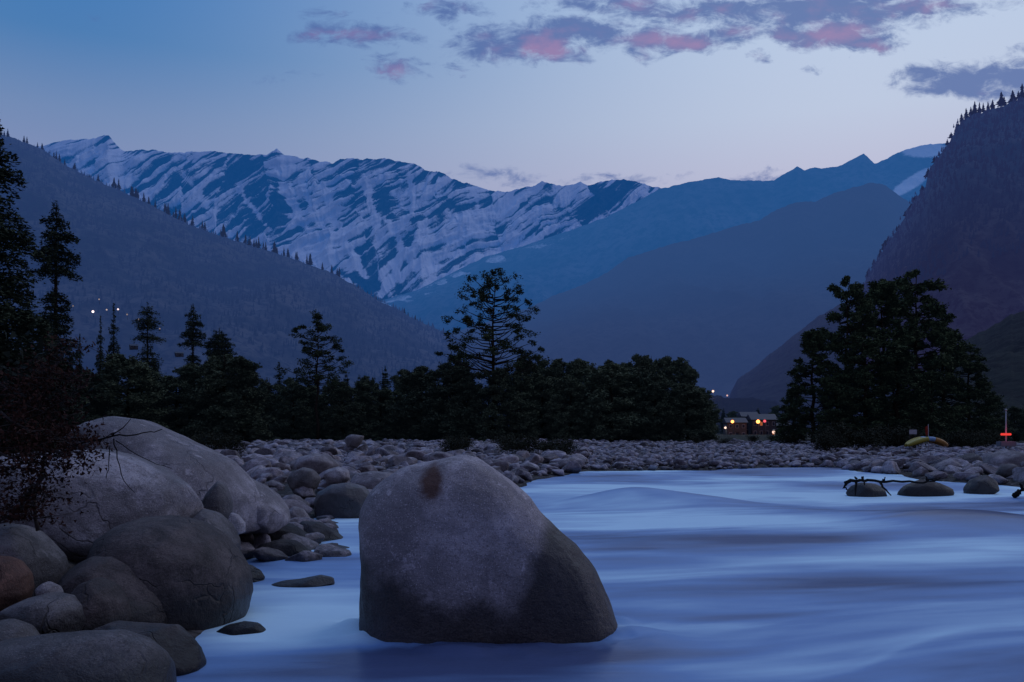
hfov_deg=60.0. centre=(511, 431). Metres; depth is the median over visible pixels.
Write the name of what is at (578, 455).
river stone
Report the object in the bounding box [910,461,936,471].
river stone
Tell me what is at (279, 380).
forest tree
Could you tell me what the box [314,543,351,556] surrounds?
river stone
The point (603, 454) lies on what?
cobbles
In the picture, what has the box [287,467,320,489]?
boulder
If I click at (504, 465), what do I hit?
river stone
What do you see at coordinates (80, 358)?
deodar tree
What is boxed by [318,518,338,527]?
river stone
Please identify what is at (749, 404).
wooded rise
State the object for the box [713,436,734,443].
shrub
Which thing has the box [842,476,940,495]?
driftwood log
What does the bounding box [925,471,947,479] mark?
river stone
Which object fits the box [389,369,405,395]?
forest tree
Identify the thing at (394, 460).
river stone
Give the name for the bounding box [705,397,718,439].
leafy tree
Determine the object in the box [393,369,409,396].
leafy tree
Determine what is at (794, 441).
shrub
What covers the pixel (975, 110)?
cliff conifer
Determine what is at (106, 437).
bare branch
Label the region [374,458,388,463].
river stone
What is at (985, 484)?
boulder
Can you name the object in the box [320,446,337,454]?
river stone
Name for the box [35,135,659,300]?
snow range
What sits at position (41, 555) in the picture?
boulder
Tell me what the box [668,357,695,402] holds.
leafy tree
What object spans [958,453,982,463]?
boulder
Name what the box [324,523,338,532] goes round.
river stone
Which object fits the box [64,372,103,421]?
forest tree
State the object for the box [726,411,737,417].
forest tree
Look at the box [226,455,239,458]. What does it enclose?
river stone
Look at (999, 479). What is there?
river stone
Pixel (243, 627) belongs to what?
boulder
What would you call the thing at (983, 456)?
river stone
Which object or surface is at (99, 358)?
deodar tree
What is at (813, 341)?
pine tree
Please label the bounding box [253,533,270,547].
river stone
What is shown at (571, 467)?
river stone
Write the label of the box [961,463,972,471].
river stone
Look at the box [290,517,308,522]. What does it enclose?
river stone
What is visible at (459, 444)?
shrub
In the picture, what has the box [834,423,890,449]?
shrub
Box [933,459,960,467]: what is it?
boulder
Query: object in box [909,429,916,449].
sign board
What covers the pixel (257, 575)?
boulder
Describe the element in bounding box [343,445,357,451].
river stone
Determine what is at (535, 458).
river stone
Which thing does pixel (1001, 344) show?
slope
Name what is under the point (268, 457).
river stone
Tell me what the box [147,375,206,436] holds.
forest tree
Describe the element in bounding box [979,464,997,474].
river stone
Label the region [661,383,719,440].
leafy tree
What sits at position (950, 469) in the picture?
river stone
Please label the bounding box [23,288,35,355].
deodar tree
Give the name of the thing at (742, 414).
house
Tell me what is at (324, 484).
river stone
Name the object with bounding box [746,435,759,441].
shrub
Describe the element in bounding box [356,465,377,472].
river stone
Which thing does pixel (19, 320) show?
deodar tree
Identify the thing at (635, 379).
leafy tree
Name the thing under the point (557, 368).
leafy tree
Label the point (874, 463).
river stone
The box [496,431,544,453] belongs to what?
shrub
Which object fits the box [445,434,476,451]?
shrub
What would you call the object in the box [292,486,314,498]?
river stone
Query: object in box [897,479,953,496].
boulder
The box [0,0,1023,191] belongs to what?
sky
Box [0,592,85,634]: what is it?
boulder
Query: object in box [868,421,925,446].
shrub
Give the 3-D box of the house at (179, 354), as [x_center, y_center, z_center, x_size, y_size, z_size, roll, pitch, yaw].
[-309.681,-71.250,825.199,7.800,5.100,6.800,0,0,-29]
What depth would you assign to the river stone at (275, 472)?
22.38 m
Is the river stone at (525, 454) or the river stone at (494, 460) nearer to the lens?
the river stone at (494, 460)
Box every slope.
[729,303,900,405]
[934,311,1023,435]
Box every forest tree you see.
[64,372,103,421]
[87,353,170,428]
[114,365,169,423]
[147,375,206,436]
[161,362,213,437]
[183,354,262,440]
[210,355,281,442]
[237,387,273,439]
[255,382,287,439]
[266,382,315,439]
[272,362,289,434]
[279,377,300,434]
[291,385,325,438]
[310,363,323,436]
[315,381,367,440]
[343,375,354,431]
[343,381,385,440]
[358,375,380,438]
[359,387,400,440]
[376,366,391,431]
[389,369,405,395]
[397,393,438,439]
[718,409,725,433]
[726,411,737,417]
[768,405,780,420]
[982,402,1017,439]
[1001,406,1023,441]
[1012,406,1023,438]
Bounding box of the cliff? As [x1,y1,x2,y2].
[860,98,1023,371]
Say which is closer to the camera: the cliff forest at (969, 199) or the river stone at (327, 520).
the river stone at (327, 520)
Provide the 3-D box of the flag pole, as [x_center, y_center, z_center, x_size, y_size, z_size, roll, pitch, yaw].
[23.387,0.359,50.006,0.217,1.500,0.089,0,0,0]
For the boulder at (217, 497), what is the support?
on the ground
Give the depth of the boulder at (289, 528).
11.39 m
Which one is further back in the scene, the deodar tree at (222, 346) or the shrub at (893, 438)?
the deodar tree at (222, 346)
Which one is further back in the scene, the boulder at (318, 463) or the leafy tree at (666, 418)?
the leafy tree at (666, 418)
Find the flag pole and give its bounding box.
[925,425,928,448]
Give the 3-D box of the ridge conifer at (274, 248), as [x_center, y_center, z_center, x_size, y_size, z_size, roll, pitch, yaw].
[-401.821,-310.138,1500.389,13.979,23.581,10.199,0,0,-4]
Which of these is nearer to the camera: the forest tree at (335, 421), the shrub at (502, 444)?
the shrub at (502, 444)
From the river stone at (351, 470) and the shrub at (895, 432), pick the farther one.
the shrub at (895, 432)
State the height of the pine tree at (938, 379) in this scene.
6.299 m
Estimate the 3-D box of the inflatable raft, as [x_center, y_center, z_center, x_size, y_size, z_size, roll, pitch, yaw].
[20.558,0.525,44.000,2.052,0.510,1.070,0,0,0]
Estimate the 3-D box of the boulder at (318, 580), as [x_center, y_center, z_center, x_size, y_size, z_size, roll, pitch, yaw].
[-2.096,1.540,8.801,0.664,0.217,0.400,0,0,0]
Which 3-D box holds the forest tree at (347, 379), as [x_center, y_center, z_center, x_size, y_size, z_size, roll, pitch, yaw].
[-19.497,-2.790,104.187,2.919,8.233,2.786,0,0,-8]
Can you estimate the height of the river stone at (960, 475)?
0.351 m
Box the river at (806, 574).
[176,467,1023,681]
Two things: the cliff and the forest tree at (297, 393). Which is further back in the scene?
the cliff
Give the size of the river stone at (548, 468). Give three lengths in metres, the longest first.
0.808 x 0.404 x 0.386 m
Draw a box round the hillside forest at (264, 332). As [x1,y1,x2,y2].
[0,133,512,388]
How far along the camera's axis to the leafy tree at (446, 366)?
91.34 m
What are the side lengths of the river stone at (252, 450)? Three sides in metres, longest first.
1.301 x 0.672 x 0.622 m
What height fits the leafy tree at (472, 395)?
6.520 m
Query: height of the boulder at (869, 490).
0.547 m
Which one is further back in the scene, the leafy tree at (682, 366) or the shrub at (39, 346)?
the leafy tree at (682, 366)
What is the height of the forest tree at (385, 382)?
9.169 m
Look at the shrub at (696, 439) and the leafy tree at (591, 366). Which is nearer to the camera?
the shrub at (696, 439)
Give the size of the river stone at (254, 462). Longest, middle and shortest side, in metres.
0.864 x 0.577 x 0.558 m
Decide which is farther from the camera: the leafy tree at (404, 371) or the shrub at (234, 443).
the leafy tree at (404, 371)
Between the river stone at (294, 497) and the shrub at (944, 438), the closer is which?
the river stone at (294, 497)
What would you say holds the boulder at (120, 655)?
on the ground
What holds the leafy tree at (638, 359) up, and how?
on the ground
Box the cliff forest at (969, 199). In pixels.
[828,95,1023,351]
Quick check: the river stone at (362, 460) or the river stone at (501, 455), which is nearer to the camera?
the river stone at (362, 460)
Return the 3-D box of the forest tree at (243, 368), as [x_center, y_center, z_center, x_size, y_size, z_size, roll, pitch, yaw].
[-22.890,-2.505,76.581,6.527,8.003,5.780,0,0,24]
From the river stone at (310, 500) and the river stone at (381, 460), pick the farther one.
the river stone at (381, 460)
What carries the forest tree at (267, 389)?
on the ground
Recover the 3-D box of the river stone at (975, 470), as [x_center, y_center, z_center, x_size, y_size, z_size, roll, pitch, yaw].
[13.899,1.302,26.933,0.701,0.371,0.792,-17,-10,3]
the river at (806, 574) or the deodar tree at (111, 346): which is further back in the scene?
the deodar tree at (111, 346)
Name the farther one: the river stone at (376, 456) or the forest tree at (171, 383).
the forest tree at (171, 383)
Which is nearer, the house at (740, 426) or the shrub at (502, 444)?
the shrub at (502, 444)
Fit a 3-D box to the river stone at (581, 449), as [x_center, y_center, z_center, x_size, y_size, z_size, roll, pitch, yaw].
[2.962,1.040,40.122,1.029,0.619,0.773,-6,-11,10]
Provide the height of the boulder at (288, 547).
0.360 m
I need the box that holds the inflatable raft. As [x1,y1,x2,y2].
[904,436,947,446]
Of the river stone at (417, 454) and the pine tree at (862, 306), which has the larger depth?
the pine tree at (862, 306)
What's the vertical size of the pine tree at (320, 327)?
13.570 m
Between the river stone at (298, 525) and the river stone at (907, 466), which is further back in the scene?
the river stone at (907, 466)
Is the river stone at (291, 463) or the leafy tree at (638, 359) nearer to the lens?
the river stone at (291, 463)
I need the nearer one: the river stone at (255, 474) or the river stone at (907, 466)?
the river stone at (255, 474)
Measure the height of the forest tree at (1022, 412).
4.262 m
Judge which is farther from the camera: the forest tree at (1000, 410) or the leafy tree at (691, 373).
the leafy tree at (691, 373)
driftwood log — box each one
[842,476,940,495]
[1012,483,1023,497]
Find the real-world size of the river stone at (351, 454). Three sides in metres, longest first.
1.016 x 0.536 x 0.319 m
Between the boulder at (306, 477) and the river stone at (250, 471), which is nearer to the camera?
the boulder at (306, 477)
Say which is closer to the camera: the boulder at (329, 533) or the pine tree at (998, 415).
the boulder at (329, 533)
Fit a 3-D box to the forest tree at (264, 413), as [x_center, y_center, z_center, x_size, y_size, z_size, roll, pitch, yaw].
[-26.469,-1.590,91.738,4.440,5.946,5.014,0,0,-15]
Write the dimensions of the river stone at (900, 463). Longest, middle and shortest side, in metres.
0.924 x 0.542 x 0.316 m
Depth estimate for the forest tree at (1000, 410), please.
89.14 m
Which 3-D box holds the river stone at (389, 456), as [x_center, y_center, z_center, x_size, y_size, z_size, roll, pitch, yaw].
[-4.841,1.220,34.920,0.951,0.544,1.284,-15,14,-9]
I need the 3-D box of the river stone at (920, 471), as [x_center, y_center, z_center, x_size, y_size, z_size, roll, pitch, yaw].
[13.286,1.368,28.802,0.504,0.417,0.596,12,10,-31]
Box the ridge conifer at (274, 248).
[271,241,277,252]
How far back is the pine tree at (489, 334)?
87.58 m
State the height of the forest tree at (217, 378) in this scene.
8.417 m
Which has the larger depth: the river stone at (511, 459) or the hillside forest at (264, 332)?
the hillside forest at (264, 332)
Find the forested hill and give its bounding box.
[451,183,910,397]
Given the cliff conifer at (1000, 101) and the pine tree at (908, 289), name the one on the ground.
the pine tree at (908, 289)
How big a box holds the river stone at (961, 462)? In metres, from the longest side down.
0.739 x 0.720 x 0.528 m
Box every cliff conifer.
[972,101,977,113]
[995,92,1006,106]
[1007,90,1016,102]
[1019,84,1023,97]
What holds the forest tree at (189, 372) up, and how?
on the ground
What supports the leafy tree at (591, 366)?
on the ground
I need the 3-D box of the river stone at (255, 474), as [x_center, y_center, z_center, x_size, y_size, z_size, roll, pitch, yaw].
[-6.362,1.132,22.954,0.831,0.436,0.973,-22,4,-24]
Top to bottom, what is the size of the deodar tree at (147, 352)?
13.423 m
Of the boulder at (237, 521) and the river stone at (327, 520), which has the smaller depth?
the boulder at (237, 521)
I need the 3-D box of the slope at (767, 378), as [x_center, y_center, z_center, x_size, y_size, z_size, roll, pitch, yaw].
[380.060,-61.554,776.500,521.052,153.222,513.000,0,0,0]
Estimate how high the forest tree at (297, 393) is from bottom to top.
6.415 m
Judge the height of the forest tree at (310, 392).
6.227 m
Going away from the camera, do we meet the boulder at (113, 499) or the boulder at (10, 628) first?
the boulder at (10, 628)
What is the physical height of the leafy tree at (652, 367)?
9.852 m
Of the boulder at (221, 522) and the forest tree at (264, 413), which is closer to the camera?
the boulder at (221, 522)
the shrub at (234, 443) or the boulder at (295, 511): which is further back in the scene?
the shrub at (234, 443)
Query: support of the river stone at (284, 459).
on the ground
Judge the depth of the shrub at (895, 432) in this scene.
57.97 m
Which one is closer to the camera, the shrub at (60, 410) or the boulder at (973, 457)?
the shrub at (60, 410)
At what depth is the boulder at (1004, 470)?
25.78 m
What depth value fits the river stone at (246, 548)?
10.36 m
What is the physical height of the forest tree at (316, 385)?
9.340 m
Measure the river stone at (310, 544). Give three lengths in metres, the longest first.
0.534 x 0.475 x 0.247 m
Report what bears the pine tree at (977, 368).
on the ground
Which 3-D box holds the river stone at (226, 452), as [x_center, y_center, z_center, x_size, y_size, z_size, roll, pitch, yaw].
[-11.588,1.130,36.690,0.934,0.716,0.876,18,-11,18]
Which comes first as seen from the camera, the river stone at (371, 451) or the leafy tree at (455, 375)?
the river stone at (371, 451)
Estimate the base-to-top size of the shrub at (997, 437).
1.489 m
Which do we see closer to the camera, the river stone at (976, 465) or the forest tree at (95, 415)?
the river stone at (976, 465)
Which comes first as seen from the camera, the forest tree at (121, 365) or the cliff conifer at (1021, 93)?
the forest tree at (121, 365)
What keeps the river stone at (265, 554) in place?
on the river at (806, 574)
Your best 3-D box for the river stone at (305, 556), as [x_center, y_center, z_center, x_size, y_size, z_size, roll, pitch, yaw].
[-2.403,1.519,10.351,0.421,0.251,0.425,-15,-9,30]
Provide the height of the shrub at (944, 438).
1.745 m
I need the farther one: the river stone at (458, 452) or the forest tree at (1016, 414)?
the forest tree at (1016, 414)
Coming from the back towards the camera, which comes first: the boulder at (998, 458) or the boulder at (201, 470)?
the boulder at (998, 458)
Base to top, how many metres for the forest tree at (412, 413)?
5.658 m
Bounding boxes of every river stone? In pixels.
[220,449,240,458]
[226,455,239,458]
[232,458,243,466]
[240,541,254,558]
[243,453,264,462]
[243,457,271,471]
[246,465,265,475]
[248,448,258,454]
[250,467,280,479]
[251,547,287,561]
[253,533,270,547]
[254,448,272,454]
[262,456,278,461]
[263,468,283,479]
[266,480,284,490]
[271,463,290,470]
[272,451,302,459]
[273,448,289,456]
[278,456,294,463]
[280,533,318,549]
[282,472,290,481]
[282,494,309,505]
[283,499,312,513]
[285,550,322,561]
[287,459,296,469]
[289,522,303,529]
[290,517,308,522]
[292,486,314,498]
[302,517,322,522]
[305,497,315,506]
[305,532,324,543]
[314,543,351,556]
[318,480,330,487]
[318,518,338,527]
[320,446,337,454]
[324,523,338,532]
[342,466,357,472]
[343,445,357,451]
[345,451,358,460]
[351,456,372,461]
[353,458,370,463]
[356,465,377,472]
[367,445,379,455]
[370,454,381,459]
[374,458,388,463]
[380,470,396,472]
[382,454,397,458]
[388,456,415,467]
[404,450,427,460]
[420,448,433,452]
[422,453,430,461]
[429,451,453,460]
[447,449,464,454]
[484,450,494,453]
[489,461,508,471]
[491,459,510,464]
[494,453,507,458]
[497,455,518,463]
[503,473,515,480]
[511,467,528,472]
[515,469,532,480]
[516,451,530,458]
[525,453,543,464]
[541,464,551,472]
[542,454,558,462]
[545,450,566,455]
[558,457,584,468]
[562,461,580,472]
[568,447,587,453]
[569,453,588,460]
[868,459,883,467]
[876,460,903,467]
[881,461,900,473]
[902,459,926,468]
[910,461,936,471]
[912,467,928,476]
[920,455,940,462]
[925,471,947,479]
[944,465,961,473]
[949,458,968,465]
[953,472,974,479]
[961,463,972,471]
[964,467,982,474]
[973,463,987,466]
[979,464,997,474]
[981,452,992,460]
[989,474,1008,484]
[1012,467,1023,481]
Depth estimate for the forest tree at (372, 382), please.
107.71 m
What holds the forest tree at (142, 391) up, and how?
on the ground
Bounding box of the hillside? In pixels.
[0,135,510,425]
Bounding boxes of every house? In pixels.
[129,344,137,349]
[174,352,183,356]
[722,418,747,434]
[737,412,757,434]
[747,414,776,434]
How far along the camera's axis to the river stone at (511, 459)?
32.05 m
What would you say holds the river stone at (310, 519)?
on the ground
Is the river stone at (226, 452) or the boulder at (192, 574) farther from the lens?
the river stone at (226, 452)
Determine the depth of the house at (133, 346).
834.03 m
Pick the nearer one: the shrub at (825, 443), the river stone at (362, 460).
the river stone at (362, 460)
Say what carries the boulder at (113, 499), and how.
on the ground
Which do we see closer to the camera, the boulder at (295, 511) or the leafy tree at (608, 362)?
the boulder at (295, 511)
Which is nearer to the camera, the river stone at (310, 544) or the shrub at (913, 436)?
the river stone at (310, 544)
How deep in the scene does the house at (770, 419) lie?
255.00 m
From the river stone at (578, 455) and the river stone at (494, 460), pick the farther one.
the river stone at (578, 455)
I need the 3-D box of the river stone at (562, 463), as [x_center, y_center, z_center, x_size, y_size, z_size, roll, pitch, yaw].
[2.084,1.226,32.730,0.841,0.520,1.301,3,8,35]
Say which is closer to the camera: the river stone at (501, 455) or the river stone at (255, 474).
the river stone at (255, 474)
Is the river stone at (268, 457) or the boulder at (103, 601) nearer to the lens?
the boulder at (103, 601)
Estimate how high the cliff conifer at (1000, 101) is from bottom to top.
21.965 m
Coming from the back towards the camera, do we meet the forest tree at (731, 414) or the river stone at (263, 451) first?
the forest tree at (731, 414)
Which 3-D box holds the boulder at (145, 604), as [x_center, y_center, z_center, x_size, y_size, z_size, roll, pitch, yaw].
[-2.914,1.271,6.501,0.833,0.722,0.865,0,0,0]
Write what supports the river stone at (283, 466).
on the ground
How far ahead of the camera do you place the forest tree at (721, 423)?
312.03 m
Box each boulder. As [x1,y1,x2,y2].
[0,449,203,562]
[0,523,69,596]
[0,555,34,611]
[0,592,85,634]
[0,618,39,640]
[0,629,176,681]
[35,581,63,595]
[58,556,167,623]
[62,416,259,533]
[71,577,130,629]
[87,515,252,629]
[93,620,206,675]
[193,509,240,549]
[202,481,232,518]
[216,621,265,634]
[228,513,245,534]
[249,479,290,533]
[249,564,264,582]
[253,523,307,540]
[257,539,310,556]
[271,575,334,587]
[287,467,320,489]
[289,506,309,518]
[293,453,338,474]
[299,521,342,541]
[313,545,349,549]
[314,482,369,517]
[323,466,349,483]
[345,434,363,447]
[349,471,392,488]
[358,455,617,643]
[846,482,886,496]
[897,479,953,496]
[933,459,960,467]
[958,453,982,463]
[963,475,999,493]
[983,450,1023,466]
[995,463,1017,477]
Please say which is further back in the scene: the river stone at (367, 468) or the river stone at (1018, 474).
the river stone at (367, 468)
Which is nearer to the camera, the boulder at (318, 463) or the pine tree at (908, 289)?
the boulder at (318, 463)
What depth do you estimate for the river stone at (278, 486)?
19.19 m
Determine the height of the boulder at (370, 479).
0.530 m
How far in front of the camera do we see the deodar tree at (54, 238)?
61.79 m
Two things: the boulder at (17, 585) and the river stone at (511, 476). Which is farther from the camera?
the river stone at (511, 476)
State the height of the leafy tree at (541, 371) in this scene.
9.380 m
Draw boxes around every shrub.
[0,330,75,452]
[0,331,127,538]
[0,357,93,452]
[194,429,242,449]
[205,433,247,453]
[438,436,468,451]
[443,433,470,441]
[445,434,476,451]
[490,434,512,442]
[494,436,518,449]
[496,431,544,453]
[498,430,531,449]
[530,434,559,450]
[548,435,575,449]
[556,442,579,454]
[689,434,702,442]
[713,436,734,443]
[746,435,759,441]
[765,434,780,441]
[790,437,800,443]
[809,426,845,452]
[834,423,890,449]
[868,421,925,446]
[881,422,927,448]
[882,424,919,446]
[931,426,968,446]
[982,428,1007,446]
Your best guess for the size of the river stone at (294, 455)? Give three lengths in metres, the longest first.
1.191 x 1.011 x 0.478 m
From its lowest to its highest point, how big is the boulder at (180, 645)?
0.401 m
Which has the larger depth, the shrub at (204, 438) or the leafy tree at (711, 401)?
the leafy tree at (711, 401)
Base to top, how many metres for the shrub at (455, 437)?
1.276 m
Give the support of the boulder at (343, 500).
on the ground
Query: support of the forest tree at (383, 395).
on the ground
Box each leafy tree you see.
[385,365,449,440]
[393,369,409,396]
[418,366,488,440]
[430,355,475,437]
[442,378,487,440]
[538,359,562,406]
[540,358,579,440]
[561,365,621,438]
[562,358,585,424]
[575,362,648,441]
[577,360,596,385]
[604,359,614,399]
[613,367,666,440]
[621,353,651,440]
[630,373,684,441]
[632,355,670,439]
[655,355,688,424]
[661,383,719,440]
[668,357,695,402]
[680,365,699,436]
[683,387,722,440]
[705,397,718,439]
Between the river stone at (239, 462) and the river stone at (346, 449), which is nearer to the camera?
the river stone at (239, 462)
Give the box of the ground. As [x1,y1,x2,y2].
[68,433,1023,637]
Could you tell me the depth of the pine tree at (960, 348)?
78.62 m
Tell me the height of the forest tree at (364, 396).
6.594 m
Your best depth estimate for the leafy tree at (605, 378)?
84.84 m
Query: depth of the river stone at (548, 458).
35.40 m
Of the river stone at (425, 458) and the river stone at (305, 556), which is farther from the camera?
the river stone at (425, 458)
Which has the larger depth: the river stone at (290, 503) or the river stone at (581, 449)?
the river stone at (581, 449)
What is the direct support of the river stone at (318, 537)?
on the ground
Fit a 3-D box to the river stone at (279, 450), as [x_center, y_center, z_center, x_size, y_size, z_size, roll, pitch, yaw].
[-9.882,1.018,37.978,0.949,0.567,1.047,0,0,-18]
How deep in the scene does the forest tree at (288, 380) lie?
115.06 m
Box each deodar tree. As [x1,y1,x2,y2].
[0,119,84,445]
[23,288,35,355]
[25,199,94,424]
[74,333,90,410]
[94,316,105,394]
[105,303,125,399]
[130,302,169,405]
[177,303,207,419]
[202,327,238,435]
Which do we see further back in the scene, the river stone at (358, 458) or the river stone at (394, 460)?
the river stone at (358, 458)
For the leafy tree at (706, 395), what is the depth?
87.19 m
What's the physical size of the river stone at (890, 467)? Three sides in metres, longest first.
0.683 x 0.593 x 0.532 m
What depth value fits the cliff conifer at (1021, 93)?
1099.35 m
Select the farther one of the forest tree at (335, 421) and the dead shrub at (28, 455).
the forest tree at (335, 421)
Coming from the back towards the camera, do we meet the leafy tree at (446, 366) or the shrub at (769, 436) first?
the leafy tree at (446, 366)
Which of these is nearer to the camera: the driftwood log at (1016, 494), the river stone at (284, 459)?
the driftwood log at (1016, 494)
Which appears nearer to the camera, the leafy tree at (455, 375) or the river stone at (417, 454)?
the river stone at (417, 454)
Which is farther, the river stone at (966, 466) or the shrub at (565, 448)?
the shrub at (565, 448)
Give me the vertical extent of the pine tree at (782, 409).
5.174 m
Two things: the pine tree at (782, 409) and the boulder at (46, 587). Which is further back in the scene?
the pine tree at (782, 409)
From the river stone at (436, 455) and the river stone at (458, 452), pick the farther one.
the river stone at (458, 452)
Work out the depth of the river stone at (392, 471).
22.91 m
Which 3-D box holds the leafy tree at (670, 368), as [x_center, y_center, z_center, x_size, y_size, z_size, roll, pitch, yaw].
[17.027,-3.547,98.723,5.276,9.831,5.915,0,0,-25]
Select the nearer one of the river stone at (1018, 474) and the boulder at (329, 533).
the boulder at (329, 533)
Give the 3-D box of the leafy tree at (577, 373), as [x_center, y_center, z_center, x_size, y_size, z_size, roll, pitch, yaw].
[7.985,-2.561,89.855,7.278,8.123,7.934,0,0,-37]
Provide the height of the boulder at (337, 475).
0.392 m
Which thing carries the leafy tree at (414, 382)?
on the ground
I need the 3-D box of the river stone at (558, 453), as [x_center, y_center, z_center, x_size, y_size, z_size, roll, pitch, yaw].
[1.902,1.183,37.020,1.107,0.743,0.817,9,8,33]
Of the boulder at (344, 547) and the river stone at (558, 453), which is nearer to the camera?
the boulder at (344, 547)
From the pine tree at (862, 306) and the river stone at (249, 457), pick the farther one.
the pine tree at (862, 306)
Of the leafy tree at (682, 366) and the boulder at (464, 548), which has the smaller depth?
the boulder at (464, 548)
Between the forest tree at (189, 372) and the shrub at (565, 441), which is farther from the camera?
the forest tree at (189, 372)
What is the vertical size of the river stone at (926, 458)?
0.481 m
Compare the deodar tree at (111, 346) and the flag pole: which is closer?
the flag pole
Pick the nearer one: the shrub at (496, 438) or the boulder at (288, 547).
the boulder at (288, 547)
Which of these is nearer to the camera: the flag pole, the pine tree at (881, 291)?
the flag pole
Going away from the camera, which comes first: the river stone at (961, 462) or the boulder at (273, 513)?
the boulder at (273, 513)
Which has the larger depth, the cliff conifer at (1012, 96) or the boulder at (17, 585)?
the cliff conifer at (1012, 96)
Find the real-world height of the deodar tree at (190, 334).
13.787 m
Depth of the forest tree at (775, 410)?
324.43 m
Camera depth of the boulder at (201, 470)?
10.09 m
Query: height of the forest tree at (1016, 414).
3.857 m
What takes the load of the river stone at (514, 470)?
on the ground
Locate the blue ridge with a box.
[382,143,946,332]
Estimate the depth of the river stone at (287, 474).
21.74 m
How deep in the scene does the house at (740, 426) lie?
252.50 m
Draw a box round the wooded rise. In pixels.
[708,395,862,433]
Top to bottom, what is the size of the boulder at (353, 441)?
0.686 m
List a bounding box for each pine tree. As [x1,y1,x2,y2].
[274,309,353,439]
[434,267,551,417]
[770,328,844,442]
[772,387,808,440]
[813,275,885,428]
[848,278,924,431]
[885,268,968,435]
[907,370,957,442]
[917,309,987,436]
[937,348,1004,434]
[971,385,1010,434]
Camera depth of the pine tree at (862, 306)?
73.50 m
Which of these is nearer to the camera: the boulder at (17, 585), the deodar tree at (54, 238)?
the boulder at (17, 585)
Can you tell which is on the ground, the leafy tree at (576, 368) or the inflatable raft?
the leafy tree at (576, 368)
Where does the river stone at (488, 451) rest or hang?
on the ground
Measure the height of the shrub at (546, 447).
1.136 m
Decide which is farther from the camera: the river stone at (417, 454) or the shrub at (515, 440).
the shrub at (515, 440)
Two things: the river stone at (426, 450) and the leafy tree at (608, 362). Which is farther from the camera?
the leafy tree at (608, 362)
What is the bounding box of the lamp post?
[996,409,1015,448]
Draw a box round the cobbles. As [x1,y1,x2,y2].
[230,438,1023,557]

